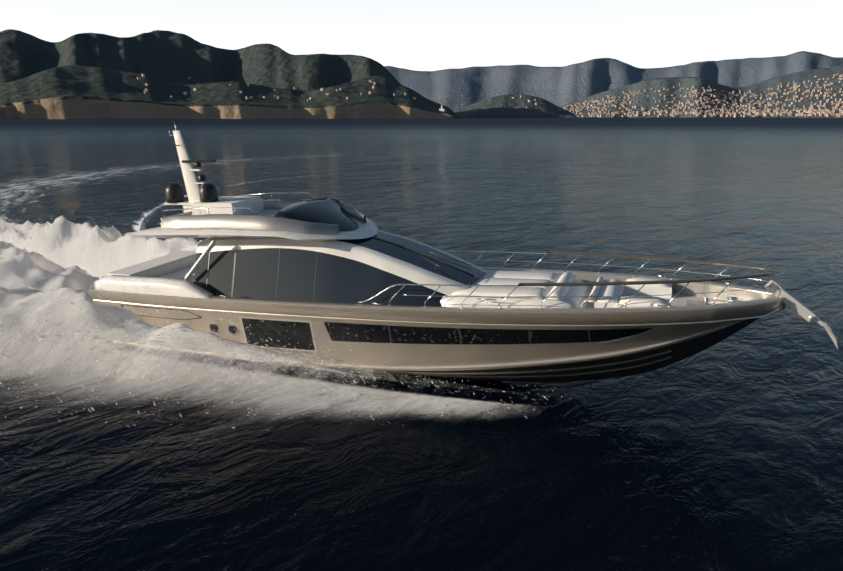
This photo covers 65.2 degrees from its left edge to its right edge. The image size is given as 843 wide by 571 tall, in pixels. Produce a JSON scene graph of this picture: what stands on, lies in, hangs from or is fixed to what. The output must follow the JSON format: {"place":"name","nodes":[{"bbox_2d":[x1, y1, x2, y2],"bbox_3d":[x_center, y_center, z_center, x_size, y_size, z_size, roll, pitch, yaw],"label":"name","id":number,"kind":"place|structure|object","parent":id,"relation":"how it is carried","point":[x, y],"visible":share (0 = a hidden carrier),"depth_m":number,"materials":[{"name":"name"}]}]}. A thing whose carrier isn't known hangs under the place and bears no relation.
{"place":"outdoors","nodes":[
{"label":"outdoors","id":0,"kind":"place"},
{"bbox_2d":[3,204,159,275],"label":"water droplets","id":1,"kind":"object","parent":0,"point":[82,241],"visible":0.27,"depth_m":34.45},
{"bbox_2d":[0,29,399,89],"bbox_3d":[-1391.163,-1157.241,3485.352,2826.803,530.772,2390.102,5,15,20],"label":"mountain","id":2,"kind":"structure","parent":0,"point":[174,57],"depth_m":3685.64,"materials":[{"name":"green plant"}]},
{"bbox_2d":[0,65,468,118],"bbox_3d":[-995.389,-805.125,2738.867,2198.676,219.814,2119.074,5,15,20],"label":"headland cliffs","id":3,"kind":"structure","parent":0,"point":[72,92],"depth_m":2584.36,"materials":[{"name":"green plant"}]},
{"bbox_2d":[0,117,842,570],"bbox_3d":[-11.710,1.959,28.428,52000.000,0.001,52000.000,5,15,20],"label":"sea water","id":4,"kind":"structure","parent":0,"point":[726,453],"depth_m":20.59,"materials":[{"name":"blue liquid"}]},
{"bbox_2d":[0,241,98,343],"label":"wake spray","id":5,"kind":"object","parent":4,"relation":"on","point":[78,277],"visible":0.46,"depth_m":29.45,"materials":[{"name":"liquid"}]},
{"bbox_2d":[0,215,201,276],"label":"wake spray","id":6,"kind":"object","parent":4,"relation":"on","point":[65,247],"visible":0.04,"depth_m":35.02,"materials":[{"name":"white liquid"}]},
{"bbox_2d":[0,287,414,399],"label":"wake spray","id":7,"kind":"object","parent":4,"relation":"on","point":[22,311],"visible":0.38,"depth_m":22.34,"materials":[{"name":"white liquid"}]},
{"bbox_2d":[0,339,537,424],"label":"water foam","id":8,"kind":"object","parent":4,"relation":"on","point":[270,392],"depth_m":22.22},
{"bbox_2d":[0,323,536,422],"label":"water droplets","id":9,"kind":"object","parent":8,"relation":"on","point":[335,361],"visible":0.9,"depth_m":21.38},
{"bbox_2d":[0,185,550,427],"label":"spray droplets","id":10,"kind":"object","parent":8,"relation":"on","point":[208,348],"visible":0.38,"depth_m":21.38},
{"bbox_2d":[90,122,838,381],"bbox_3d":[-0.712,-1.230,23.116,27.020,9.319,5.848,4,16,21],"label":"yacht","id":11,"kind":"object","parent":4,"relation":"on","point":[399,304],"visible":0.94,"depth_m":21.74,"materials":[{"name":"grey"}]},
{"bbox_2d":[0,0,842,70],"label":"sky","id":12,"kind":"structure","parent":0,"point":[417,35],"materials":[{"name":"white"}]},
{"bbox_2d":[455,94,577,117],"bbox_3d":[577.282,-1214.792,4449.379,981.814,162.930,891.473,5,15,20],"label":"wooded point","id":13,"kind":"structure","parent":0,"point":[504,106],"depth_m":4360.50,"materials":[{"name":"plant"}]},
{"bbox_2d":[384,51,842,111],"bbox_3d":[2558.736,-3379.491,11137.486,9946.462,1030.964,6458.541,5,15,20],"label":"ridge","id":14,"kind":"structure","parent":0,"point":[562,86],"depth_m":10472.16,"materials":[{"name":"stone"}]},
{"bbox_2d":[561,65,842,117],"bbox_3d":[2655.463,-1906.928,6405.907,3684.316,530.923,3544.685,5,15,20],"label":"town hills","id":15,"kind":"structure","parent":0,"point":[649,102],"depth_m":6015.73,"materials":[{"name":"grey stone"}]},
{"bbox_2d":[137,73,842,116],"bbox_3d":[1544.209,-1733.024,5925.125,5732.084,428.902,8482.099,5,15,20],"label":"town buildings","id":16,"kind":"structure","parent":15,"relation":"on","point":[777,111],"depth_m":5615.25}
]}

